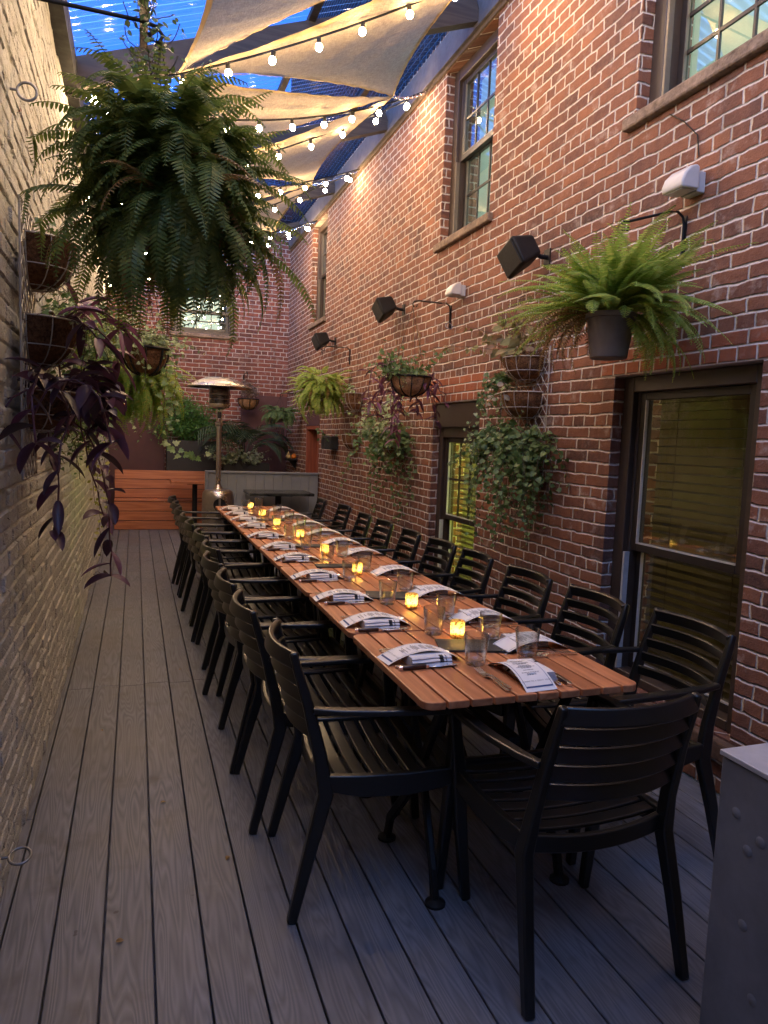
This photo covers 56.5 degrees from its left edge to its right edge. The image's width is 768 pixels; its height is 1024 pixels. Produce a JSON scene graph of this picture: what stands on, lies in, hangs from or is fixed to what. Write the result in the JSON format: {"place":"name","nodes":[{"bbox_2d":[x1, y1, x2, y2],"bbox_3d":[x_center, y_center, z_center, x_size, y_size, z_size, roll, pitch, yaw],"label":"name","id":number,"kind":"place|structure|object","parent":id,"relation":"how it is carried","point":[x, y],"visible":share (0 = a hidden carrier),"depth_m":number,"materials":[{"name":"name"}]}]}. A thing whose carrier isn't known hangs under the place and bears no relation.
{"place":"outdoors","nodes":[
{"label":"outdoors","id":0,"kind":"place"},
{"label":"ground","id":1,"kind":"structure","parent":0,"visible":0},
{"bbox_2d":[0,524,718,1023],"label":"deck","id":2,"kind":"structure","parent":1,"relation":"on","point":[184,908],"depth_m":2.39,"materials":[{"name":"grey wood"}]},
{"bbox_2d":[0,0,108,898],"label":"painted brick wall","id":3,"kind":"structure","parent":2,"relation":"on","point":[43,595],"depth_m":2.85,"materials":[{"name":"beige brick"}]},
{"bbox_2d":[18,194,37,479],"bbox_3d":[-1.280,-0.597,2.575,0.009,0.945,0.366,0,6,-19],"label":"wall lattice","id":4,"kind":"object","parent":3,"relation":"attached to","point":[22,293],"depth_m":2.45,"materials":[{"name":"wood"}]},
{"bbox_2d":[22,216,97,301],"bbox_3d":[-1.150,-0.905,2.648,0.385,0.291,0.409,0,6,-19],"label":"wall basket","id":5,"kind":"object","parent":4,"relation":"attached to","point":[40,277],"depth_m":2.51,"materials":[{"name":"wicker"}]},
{"bbox_2d":[0,344,132,588],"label":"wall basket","id":6,"kind":"object","parent":4,"relation":"attached to","point":[54,405],"depth_m":2.50,"materials":[{"name":"metal"}]},
{"bbox_2d":[23,282,146,389],"bbox_3d":[-1.157,-0.674,2.722,0.488,0.395,0.585,0,6,-19],"label":"wall basket","id":7,"kind":"object","parent":4,"relation":"attached to","point":[51,340],"depth_m":2.57,"materials":[{"name":"metal"}]},
{"bbox_2d":[41,284,123,372],"bbox_3d":[-1.514,-0.826,3.399,0.568,0.493,0.758,0,6,-19],"label":"trailing plant","id":8,"kind":"object","parent":7,"relation":"in","point":[56,309],"depth_m":3.35,"materials":[{"name":"plant"}]},
{"bbox_2d":[50,364,119,479],"bbox_3d":[-1.582,-0.446,3.562,0.504,0.555,0.683,0,6,-19],"label":"wall basket","id":9,"kind":"object","parent":3,"relation":"attached to","point":[74,442],"depth_m":3.55,"materials":[{"name":"plant"}]},
{"bbox_2d":[38,0,164,44],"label":"plant bracket","id":10,"kind":"object","parent":3,"relation":"attached to","point":[96,10],"visible":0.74,"depth_m":2.10,"materials":[{"name":"black metal"}]},
{"bbox_2d":[17,0,315,356],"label":"hanging fern","id":11,"kind":"object","parent":10,"relation":"hanging from","point":[160,172],"visible":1,"depth_m":2.06,"materials":[{"name":"plant"}]},
{"bbox_3d":[-1.719,-1.457,4.508,0.506,0.211,0.022,0,6,-19],"label":"plant bracket","id":12,"kind":"object","parent":3,"relation":"attached to","visible":0},
{"bbox_2d":[87,290,210,460],"bbox_3d":[-1.569,-0.934,4.594,0.719,1.188,0.877,-2,7,-39],"label":"hanging basket","id":13,"kind":"object","parent":12,"relation":"hanging from","point":[157,349],"visible":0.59,"depth_m":4.55,"materials":[{"name":"green metal"}]},
{"bbox_2d":[78,309,198,437],"bbox_3d":[-1.703,-0.953,4.947,0.797,0.879,0.941,0,6,-19],"label":"hanging fern","id":14,"kind":"object","parent":13,"relation":"hanging from","point":[146,399],"visible":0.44,"depth_m":4.75,"materials":[{"name":"plant"}]},
{"bbox_2d":[114,469,204,529],"bbox_3d":[-3.475,-0.196,11.178,1.380,0.886,0.427,0,6,-19],"label":"partition","id":15,"kind":"object","parent":2,"relation":"on","point":[155,505],"visible":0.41,"depth_m":11.13,"materials":[{"name":"brown wood"}]},
{"bbox_2d":[170,479,204,530],"bbox_3d":[-2.902,-0.093,10.959,0.720,0.785,0.520,0,6,-19],"label":"pedestal table","id":16,"kind":"object","parent":2,"relation":"on","point":[194,483],"visible":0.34,"depth_m":10.91,"materials":[{"name":"brown wood"}]},
{"bbox_2d":[166,440,215,520],"bbox_3d":[-3.124,-0.469,11.648,0.810,1.380,0.260,0,6,-19],"label":"planter","id":17,"kind":"object","parent":2,"relation":"on","point":[181,463],"visible":0.22,"depth_m":11.47,"materials":[{"name":"wood"}]},
{"bbox_2d":[146,391,224,445],"bbox_3d":[-3.171,-1.514,11.530,1.308,0.970,0.610,0,6,-19],"label":"bush","id":18,"kind":"object","parent":17,"relation":"on","point":[187,426],"visible":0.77,"depth_m":11.44,"materials":[{"name":"green plant"}]},
{"bbox_2d":[167,495,229,583],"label":"armchair","id":19,"kind":"object","parent":2,"relation":"on","point":[182,543],"visible":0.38,"depth_m":7.19,"materials":[{"name":"black plastic"}]},
{"bbox_2d":[107,238,290,520],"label":"brick wall","id":20,"kind":"structure","parent":2,"relation":"on","point":[260,357],"depth_m":11.88,"materials":[{"name":"red brick"}]},
{"bbox_2d":[108,409,164,522],"bbox_3d":[-3.978,-0.727,11.487,0.870,1.860,0.050,0,6,-19],"label":"painted panel","id":21,"kind":"object","parent":20,"relation":"attached to","point":[146,452],"visible":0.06,"depth_m":11.45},
{"bbox_2d":[170,280,237,339],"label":"window","id":22,"kind":"structure","parent":20,"relation":"attached to","point":[206,326],"depth_m":11.83,"materials":[{"name":"brown paint"}]},
{"bbox_2d":[182,297,219,329],"bbox_3d":[-3.320,-3.487,12.788,0.750,0.700,0.030,0,6,-19],"label":"window pane","id":23,"kind":"structure","parent":22,"relation":"in","point":[203,325],"depth_m":12.81,"materials":[{"name":"clear glass"}]},
{"bbox_2d":[240,395,286,471],"bbox_3d":[-2.053,-0.875,12.140,0.775,2.170,0.050,0,6,-19],"label":"painted panel","id":24,"kind":"object","parent":20,"relation":"attached to","point":[252,418],"visible":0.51,"depth_m":12.08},
{"bbox_3d":[-2.265,-2.176,11.705,0.020,0.207,0.449,0,6,-19],"label":"plant bracket","id":25,"kind":"object","parent":20,"relation":"attached to","visible":0},
{"bbox_2d":[237,372,260,410],"bbox_3d":[-2.186,-1.937,11.534,0.406,0.627,0.374,3,6,10],"label":"hanging basket","id":26,"kind":"object","parent":25,"relation":"hanging from","point":[248,402],"visible":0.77,"depth_m":11.48,"materials":[{"name":"brown wicker"}]},
{"bbox_2d":[171,500,236,595],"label":"armchair","id":27,"kind":"object","parent":2,"relation":"on","point":[174,504],"visible":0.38,"depth_m":7.01,"materials":[{"name":"black plastic"}]},
{"bbox_2d":[174,506,250,610],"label":"armchair","id":28,"kind":"object","parent":2,"relation":"on","point":[178,510],"visible":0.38,"depth_m":6.50,"materials":[{"name":"black plastic"}]},
{"bbox_2d":[187,376,251,546],"bbox_3d":[-2.106,-0.606,9.101,0.800,2.195,0.800,0,6,-19],"label":"patio heater","id":29,"kind":"object","parent":2,"relation":"on","point":[219,388],"visible":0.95,"depth_m":8.97,"materials":[{"name":"metal"}]},
{"bbox_2d":[178,512,265,626],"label":"armchair","id":30,"kind":"object","parent":2,"relation":"on","point":[195,566],"visible":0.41,"depth_m":5.73,"materials":[{"name":"black plastic"}]},
{"bbox_2d":[183,518,269,641],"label":"armchair","id":31,"kind":"object","parent":2,"relation":"on","point":[189,526],"visible":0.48,"depth_m":5.24,"materials":[{"name":"black plastic"}]},
{"bbox_2d":[192,527,282,665],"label":"armchair","id":32,"kind":"object","parent":2,"relation":"on","point":[250,588],"visible":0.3,"depth_m":5.08,"materials":[{"name":"black plastic"}]},
{"bbox_2d":[222,462,269,471],"bbox_3d":[-2.258,-0.273,11.620,0.730,1.060,0.260,0,6,-19],"label":"planter","id":33,"kind":"object","parent":2,"relation":"on","point":[262,467],"visible":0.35,"depth_m":11.47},
{"bbox_2d":[203,441,268,464],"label":"ivy plant","id":34,"kind":"object","parent":33,"relation":"in","point":[237,456],"visible":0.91,"depth_m":11.38,"materials":[{"name":"green plant"}]},
{"bbox_2d":[186,420,292,469],"bbox_3d":[-2.189,-1.049,11.317,1.829,0.769,1.198,-2,7,-33],"label":"palm plant","id":35,"kind":"object","parent":33,"relation":"in","point":[231,434],"visible":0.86,"depth_m":11.22,"materials":[{"name":"green plant"}]},
{"bbox_2d":[200,539,313,696],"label":"armchair","id":36,"kind":"object","parent":2,"relation":"on","point":[306,608],"visible":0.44,"depth_m":4.28,"materials":[{"name":"black plastic"}]},
{"bbox_2d":[200,550,318,723],"bbox_3d":[-0.681,0.660,3.965,0.659,0.852,0.584,0,6,-23],"label":"armchair","id":37,"kind":"object","parent":2,"relation":"on","point":[209,565],"visible":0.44,"depth_m":4.02,"materials":[{"name":"black plastic"}]},
{"bbox_2d":[205,470,318,544],"bbox_3d":[-1.673,-0.049,9.853,1.555,1.012,0.090,0,6,-19],"label":"partition","id":38,"kind":"object","parent":2,"relation":"on","point":[236,482],"visible":0.48,"depth_m":9.83,"materials":[{"name":"grey wood"}]},
{"bbox_2d":[243,489,314,505],"bbox_3d":[-1.413,0.114,9.509,0.840,0.775,0.600,0,6,-19],"label":"bistro table","id":39,"kind":"object","parent":2,"relation":"on","point":[278,494],"visible":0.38,"depth_m":9.32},
{"bbox_2d":[232,522,329,605],"bbox_3d":[-0.867,0.495,6.031,0.752,0.751,0.680,0,6,-19],"label":"dining table","id":40,"kind":"object","parent":2,"relation":"on","point":[288,528],"visible":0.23,"depth_m":5.89,"materials":[{"name":"brown wood"}]},
{"bbox_2d":[214,566,360,773],"bbox_3d":[-0.492,0.717,3.467,0.659,0.852,0.584,0,6,-19],"label":"armchair","id":41,"kind":"object","parent":2,"relation":"on","point":[325,644],"visible":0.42,"depth_m":3.54,"materials":[{"name":"black plastic"}]},
{"bbox_2d":[244,532,362,643],"bbox_3d":[-0.632,0.571,5.355,0.752,0.751,0.740,0,6,-19],"label":"dining table","id":42,"kind":"object","parent":2,"relation":"on","point":[258,543],"visible":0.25,"depth_m":5.23,"materials":[{"name":"brown wood"}]},
{"bbox_2d":[229,588,399,834],"bbox_3d":[-0.316,0.771,2.991,0.659,0.852,0.584,0,6,-19],"label":"armchair","id":43,"kind":"object","parent":2,"relation":"on","point":[250,627],"visible":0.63,"depth_m":2.83,"materials":[{"name":"black plastic"}]},
{"bbox_2d":[280,503,351,576],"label":"armchair","id":44,"kind":"object","parent":2,"relation":"on","point":[339,525],"visible":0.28,"depth_m":7.19,"materials":[{"name":"black plastic"}]},
{"bbox_2d":[259,546,398,654],"bbox_3d":[-0.388,0.651,4.655,0.752,0.751,0.730,0,6,-19],"label":"dining table","id":45,"kind":"object","parent":2,"relation":"on","point":[313,551],"visible":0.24,"depth_m":4.53,"materials":[{"name":"brown wood"}]},
{"bbox_2d":[296,511,372,603],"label":"armchair","id":46,"kind":"object","parent":2,"relation":"on","point":[354,533],"visible":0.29,"depth_m":6.43,"materials":[{"name":"black plastic"}]},
{"bbox_2d":[280,564,442,704],"bbox_3d":[-0.148,0.729,3.965,0.752,0.751,0.720,0,6,-19],"label":"dining table","id":47,"kind":"object","parent":2,"relation":"on","point":[366,581],"visible":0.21,"depth_m":3.81,"materials":[{"name":"brown wood"}]},
{"bbox_2d":[264,618,472,924],"bbox_3d":[-0.090,0.830,2.493,0.659,0.852,0.584,1,6,-16],"label":"armchair","id":48,"kind":"object","parent":2,"relation":"on","point":[337,724],"visible":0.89,"depth_m":2.31,"materials":[{"name":"black plastic"}]},
{"bbox_2d":[350,518,393,555],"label":"armchair","id":49,"kind":"object","parent":2,"relation":"on","point":[374,534],"visible":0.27,"depth_m":5.94,"materials":[{"name":"black plastic"}]},
{"bbox_2d":[326,527,421,642],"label":"armchair","id":50,"kind":"object","parent":2,"relation":"on","point":[403,538],"visible":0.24,"depth_m":5.35,"materials":[{"name":"black plastic"}]},
{"bbox_2d":[343,536,456,671],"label":"armchair","id":51,"kind":"object","parent":2,"relation":"on","point":[423,565],"visible":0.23,"depth_m":4.86,"materials":[{"name":"black plastic"}]},
{"bbox_2d":[309,590,517,797],"bbox_3d":[0.091,0.807,3.275,0.752,0.751,0.730,0,6,-19],"label":"dining table","id":52,"kind":"object","parent":2,"relation":"on","point":[414,618],"visible":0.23,"depth_m":3.16,"materials":[{"name":"brown wood"}]},
{"bbox_2d":[340,611,408,627],"bbox_3d":[-0.036,0.437,2.929,0.275,0.045,0.112,0,6,-17],"label":"menu card","id":53,"kind":"object","parent":52,"relation":"on","point":[349,621],"visible":1,"depth_m":2.91,"materials":[{"name":"white paper"}]},
{"bbox_2d":[358,615,399,628],"bbox_3d":[-0.022,0.446,2.894,0.144,0.035,0.129,0,6,-17],"label":"napkin","id":54,"kind":"object","parent":52,"relation":"on","point":[383,622],"visible":0.86,"depth_m":2.85,"materials":[{"name":"white fabric"}]},
{"bbox_2d":[448,608,511,621],"bbox_3d":[0.423,0.443,3.048,0.275,0.045,0.112,0,6,-19],"label":"menu card","id":55,"kind":"object","parent":52,"relation":"on","point":[475,612],"visible":0.92,"depth_m":3.04,"materials":[{"name":"white paper"}]},
{"bbox_2d":[369,547,493,698],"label":"armchair","id":56,"kind":"object","parent":2,"relation":"on","point":[463,560],"visible":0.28,"depth_m":4.40,"materials":[{"name":"black plastic"}]},
{"bbox_2d":[400,564,552,739],"bbox_3d":[0.493,0.730,3.713,0.659,0.852,0.584,0,6,-18],"label":"armchair","id":57,"kind":"object","parent":2,"relation":"on","point":[544,579],"visible":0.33,"depth_m":3.82,"materials":[{"name":"black plastic"}]},
{"bbox_2d":[353,626,635,910],"bbox_3d":[0.336,0.887,2.570,0.752,0.751,0.750,0,6,-19],"label":"dining table","id":58,"kind":"object","parent":2,"relation":"on","point":[462,684],"visible":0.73,"depth_m":2.39,"materials":[{"name":"brown wood"}]},
{"bbox_2d":[377,643,458,665],"bbox_3d":[0.124,0.488,2.483,0.275,0.045,0.112,0,6,-22],"label":"menu card","id":59,"kind":"object","parent":58,"relation":"on","point":[389,657],"visible":1,"depth_m":2.46,"materials":[{"name":"white paper"}]},
{"bbox_2d":[401,647,452,665],"bbox_3d":[0.144,0.497,2.446,0.144,0.035,0.129,0,6,-20],"label":"napkin","id":60,"kind":"object","parent":58,"relation":"on","point":[429,658],"visible":0.87,"depth_m":2.41,"materials":[{"name":"white fabric"}]},
{"bbox_2d":[435,638,505,652],"bbox_3d":[0.324,0.495,2.655,0.251,0.008,0.150,2,6,-5],"label":"menu folder","id":61,"kind":"object","parent":58,"relation":"on","point":[457,645],"visible":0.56,"depth_m":2.64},
{"bbox_2d":[488,660,556,692],"bbox_3d":[0.446,0.516,2.329,0.112,0.045,0.275,0,6,-19],"label":"menu card","id":62,"kind":"object","parent":58,"relation":"on","point":[534,681],"visible":1,"depth_m":2.26,"materials":[{"name":"paper"}]},
{"bbox_2d":[493,632,566,653],"bbox_3d":[0.548,0.485,2.671,0.275,0.045,0.112,0,6,-22],"label":"menu card","id":63,"kind":"object","parent":58,"relation":"on","point":[506,643],"visible":0.97,"depth_m":2.65,"materials":[{"name":"white paper"}]},
{"bbox_2d":[286,0,767,794],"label":"brick wall","id":64,"kind":"structure","parent":2,"relation":"on","point":[568,154],"depth_m":4.45,"materials":[{"name":"red brick"}]},
{"bbox_2d":[66,90,426,131],"bbox_3d":[-0.825,-3.160,5.435,3.048,1.061,0.054,-2,7,-39],"label":"string light","id":65,"kind":"object","parent":64,"relation":"attached to","point":[324,123],"visible":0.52,"depth_m":5.71,"materials":[{"name":"white glass"}]},
{"bbox_2d":[65,0,455,103],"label":"string light","id":66,"kind":"object","parent":64,"relation":"attached to","point":[319,47],"visible":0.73,"depth_m":4.48,"materials":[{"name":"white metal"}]},
{"bbox_2d":[48,0,509,290],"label":"patio roof","id":67,"kind":"structure","parent":64,"relation":"attached to","point":[465,23],"depth_m":5.27,"materials":[{"name":"beige fabric"}]},
{"bbox_2d":[178,0,325,72],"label":"shade sail","id":68,"kind":"object","parent":67,"relation":"hanging from","point":[224,24],"visible":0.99,"depth_m":4.12,"materials":[{"name":"fabric"}]},
{"bbox_2d":[278,220,318,232],"bbox_3d":[-1.226,-4.046,10.137,0.632,0.207,0.032,2,6,-1],"label":"sail chain","id":69,"kind":"object","parent":64,"relation":"attached to","point":[297,227],"visible":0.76,"depth_m":10.14,"materials":[{"name":"silver metal"}]},
{"bbox_2d":[246,186,309,231],"bbox_3d":[-1.964,-3.605,8.954,1.670,0.562,2.030,0,6,-19],"label":"shade sail","id":70,"kind":"object","parent":69,"relation":"hanging from","point":[282,207],"visible":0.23,"depth_m":8.74,"materials":[{"name":"fabric"}]},
{"bbox_2d":[305,426,318,472],"bbox_3d":[-0.927,-0.417,10.533,0.312,1.665,0.756,0,6,-19],"label":"doorway","id":71,"kind":"structure","parent":64,"relation":"attached to","point":[312,450],"depth_m":10.76,"materials":[{"name":"red wood"}]},
{"bbox_2d":[307,219,327,329],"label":"window","id":72,"kind":"structure","parent":64,"relation":"attached to","point":[321,274],"depth_m":10.39,"materials":[{"name":"brown paint"}]},
{"bbox_2d":[316,219,327,320],"bbox_3d":[-0.791,-3.401,10.130,0.120,1.382,0.822,0,6,-19],"label":"window frame","id":73,"kind":"structure","parent":72,"relation":"in","point":[324,226],"depth_m":10.42,"materials":[{"name":"brown paint"}]},
{"bbox_2d":[321,346,350,364],"bbox_3d":[-0.579,-1.878,8.551,0.366,0.211,0.022,0,6,-19],"label":"plant bracket","id":74,"kind":"object","parent":64,"relation":"attached to","point":[340,347],"visible":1,"depth_m":8.58,"materials":[{"name":"black metal"}]},
{"bbox_2d":[285,350,351,423],"bbox_3d":[-0.753,-1.497,8.539,0.813,0.909,0.830,7,8,41],"label":"hanging fern","id":75,"kind":"object","parent":74,"relation":"hanging from","point":[325,395],"visible":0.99,"depth_m":8.40,"materials":[{"name":"plant"}]},
{"bbox_2d":[312,169,359,185],"bbox_3d":[-0.543,-3.857,8.234,0.594,0.211,0.032,2,6,0],"label":"sail chain","id":76,"kind":"object","parent":64,"relation":"attached to","point":[334,179],"visible":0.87,"depth_m":8.23,"materials":[{"name":"silver metal"}]},
{"bbox_2d":[235,97,391,184],"bbox_3d":[-1.176,-3.350,6.808,1.750,0.573,2.570,0,6,-19],"label":"shade sail","id":77,"kind":"object","parent":76,"relation":"hanging from","point":[303,161],"visible":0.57,"depth_m":6.59,"materials":[{"name":"fabric"}]},
{"bbox_2d":[335,395,416,521],"bbox_3d":[-0.043,-0.577,7.134,0.822,1.267,1.452,0,6,-19],"label":"trailing plant","id":78,"kind":"object","parent":64,"relation":"attached to","point":[391,449],"depth_m":6.81,"materials":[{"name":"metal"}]},
{"bbox_2d":[371,296,404,322],"bbox_3d":[0.039,-1.935,6.846,0.318,0.232,0.284,0,6,-19],"label":"wall speaker","id":79,"kind":"object","parent":64,"relation":"attached to","point":[384,308],"depth_m":6.75,"materials":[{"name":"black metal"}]},
{"bbox_2d":[393,91,426,99],"bbox_3d":[0.235,-3.568,6.110,0.040,0.305,0.612,6,7,32],"label":"sail chain","id":80,"kind":"object","parent":64,"relation":"attached to","point":[406,97],"visible":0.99,"depth_m":6.07,"materials":[{"name":"silver metal"}]},
{"bbox_2d":[179,76,392,138],"bbox_3d":[-0.841,-3.183,5.842,1.750,0.525,2.100,0,6,-19],"label":"shade sail","id":81,"kind":"object","parent":80,"relation":"hanging from","point":[277,104],"visible":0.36,"depth_m":5.57,"materials":[{"name":"fabric"}]},
{"bbox_2d":[179,0,451,95],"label":"shade sail","id":82,"kind":"object","parent":80,"relation":"hanging from","point":[377,56],"visible":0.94,"depth_m":4.76,"materials":[{"name":"fabric"}]},
{"bbox_2d":[412,300,451,328],"bbox_3d":[0.385,-1.607,5.808,0.346,0.211,0.022,0,6,-19],"label":"plant bracket","id":83,"kind":"object","parent":64,"relation":"attached to","point":[450,311],"visible":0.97,"depth_m":5.83,"materials":[{"name":"black metal"}]},
{"bbox_2d":[358,308,448,447],"bbox_3d":[0.213,-1.099,5.830,0.856,1.169,0.644,2,6,3],"label":"hanging basket","id":84,"kind":"object","parent":83,"relation":"hanging from","point":[408,382],"visible":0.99,"depth_m":5.77,"materials":[{"name":"green metal"}]},
{"bbox_2d":[433,401,480,588],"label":"window","id":85,"kind":"structure","parent":64,"relation":"attached to","point":[454,418],"depth_m":6.15,"materials":[{"name":"brown paint"}]},
{"bbox_2d":[433,427,478,587],"bbox_3d":[0.662,-0.106,5.888,0.120,1.562,0.882,0,6,-19],"label":"window frame","id":86,"kind":"structure","parent":85,"relation":"in","point":[449,432],"depth_m":6.20,"materials":[{"name":"brown paint"}]},
{"bbox_2d":[430,372,484,403],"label":"brick lintel","id":87,"kind":"structure","parent":64,"relation":"attached to","point":[468,387],"depth_m":5.70,"materials":[{"name":"red brick"}]},
{"bbox_2d":[433,27,498,252],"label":"window","id":88,"kind":"structure","parent":64,"relation":"attached to","point":[483,58],"depth_m":5.92,"materials":[{"name":"brown paint"}]},
{"bbox_2d":[448,27,498,235],"bbox_3d":[0.771,-2.917,5.634,0.120,1.372,0.892,0,6,-19],"label":"window frame","id":89,"kind":"structure","parent":88,"relation":"in","point":[485,50],"depth_m":5.94,"materials":[{"name":"brown paint"}]},
{"bbox_2d":[497,235,550,278],"bbox_3d":[0.874,-1.581,4.440,0.319,0.235,0.285,0,6,-19],"label":"wall speaker","id":90,"kind":"object","parent":64,"relation":"attached to","point":[518,254],"depth_m":4.35,"materials":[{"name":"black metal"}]},
{"bbox_2d":[511,346,550,475],"bbox_3d":[0.946,-0.638,4.643,0.009,0.825,0.406,0,6,-19],"label":"wall lattice","id":91,"kind":"object","parent":64,"relation":"attached to","point":[546,403],"depth_m":4.48,"materials":[{"name":"metal"}]},
{"bbox_2d":[432,285,548,387],"bbox_3d":[0.791,-1.147,4.702,0.588,0.644,0.792,-3,8,-44],"label":"wall basket","id":92,"kind":"object","parent":91,"relation":"attached to","point":[514,371],"depth_m":4.59,"materials":[{"name":"metal"}]},
{"bbox_2d":[463,371,542,445],"bbox_3d":[0.792,-0.665,4.783,0.464,0.570,0.723,0,6,-19],"label":"wall basket","id":93,"kind":"object","parent":91,"relation":"attached to","point":[523,405],"depth_m":4.61,"materials":[{"name":"wicker"}]},
{"bbox_2d":[447,419,568,547],"bbox_3d":[0.851,-0.184,4.696,0.738,0.851,1.078,0,6,-19],"label":"trailing plant","id":94,"kind":"object","parent":91,"relation":"attached to","point":[512,448],"depth_m":4.50,"materials":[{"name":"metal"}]},
{"bbox_2d":[621,210,687,255],"bbox_3d":[1.243,-1.304,3.308,0.366,0.211,0.022,0,6,-19],"label":"plant bracket","id":95,"kind":"object","parent":64,"relation":"attached to","point":[684,225],"visible":0.62,"depth_m":3.35,"materials":[{"name":"black metal"}]},
{"bbox_2d":[488,202,757,382],"bbox_3d":[1.024,-1.004,3.346,0.917,0.752,1.352,0,6,-19],"label":"hanging fern","id":96,"kind":"object","parent":95,"relation":"hanging from","point":[612,297],"visible":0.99,"depth_m":3.19,"materials":[{"name":"plant"}]},
{"bbox_2d":[609,691,734,762],"bbox_3d":[1.455,0.994,3.621,0.345,0.085,1.120,0,6,-19],"label":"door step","id":97,"kind":"object","parent":64,"relation":"attached to","point":[718,744],"depth_m":3.13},
{"bbox_2d":[600,325,767,377],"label":"brick lintel","id":98,"kind":"structure","parent":64,"relation":"attached to","point":[751,343],"depth_m":3.23,"materials":[{"name":"red brick"}]},
{"bbox_2d":[662,164,705,198],"bbox_3d":[1.373,-1.509,3.266,0.148,0.112,0.139,0,6,-19],"label":"light fitting","id":99,"kind":"object","parent":64,"relation":"attached to","point":[688,182],"visible":1,"depth_m":3.23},
{"bbox_2d":[606,363,762,732],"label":"window","id":100,"kind":"structure","parent":64,"relation":"attached to","point":[696,549],"depth_m":3.88,"materials":[{"name":"brown paint"}]},
{"bbox_2d":[606,363,762,732],"bbox_3d":[1.486,0.133,3.518,0.120,1.622,0.962,0,6,-19],"label":"window frame","id":101,"kind":"structure","parent":100,"relation":"in","point":[743,374],"depth_m":3.81,"materials":[{"name":"brown paint"}]},
{"bbox_2d":[622,0,767,132],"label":"window","id":102,"kind":"structure","parent":64,"relation":"attached to","point":[728,36],"depth_m":3.60,"materials":[{"name":"brown paint"}]},
{"bbox_2d":[649,0,682,102],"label":"window frame","id":103,"kind":"structure","parent":102,"relation":"in","point":[661,10],"depth_m":3.62,"materials":[{"name":"brown paint"}]},
{"bbox_3d":[-1.421,-1.720,10.970,0.366,0.211,0.022,0,6,-19],"label":"plant bracket","id":104,"kind":"object","parent":64,"relation":"attached to","visible":0},
{"bbox_2d":[258,398,302,429],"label":"hanging fern","id":105,"kind":"object","parent":104,"relation":"hanging from","point":[281,415],"visible":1,"depth_m":10.81,"materials":[{"name":"plant"}]},
{"bbox_2d":[447,584,629,792],"bbox_3d":[0.697,0.789,3.204,0.659,0.852,0.584,0,6,-17],"label":"armchair","id":106,"kind":"object","parent":2,"relation":"on","point":[506,711],"visible":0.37,"depth_m":3.25,"materials":[{"name":"black plastic"}]},
{"bbox_2d":[436,692,701,1020],"bbox_3d":[0.549,0.886,2.172,0.584,0.852,0.659,0,6,-19],"label":"armchair","id":107,"kind":"object","parent":2,"relation":"on","point":[602,789],"visible":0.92,"depth_m":1.97,"materials":[{"name":"black plastic"}]},
{"bbox_2d":[514,607,736,887],"bbox_3d":[0.931,0.842,2.758,0.659,0.852,0.584,1,6,-16],"label":"armchair","id":108,"kind":"object","parent":2,"relation":"on","point":[537,717],"visible":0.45,"depth_m":2.71,"materials":[{"name":"black plastic"}]},
{"bbox_2d":[699,743,767,1023],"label":"metal cabinet","id":109,"kind":"object","parent":2,"relation":"on","point":[735,984],"visible":1,"depth_m":1.54,"materials":[{"name":"grey metal"}]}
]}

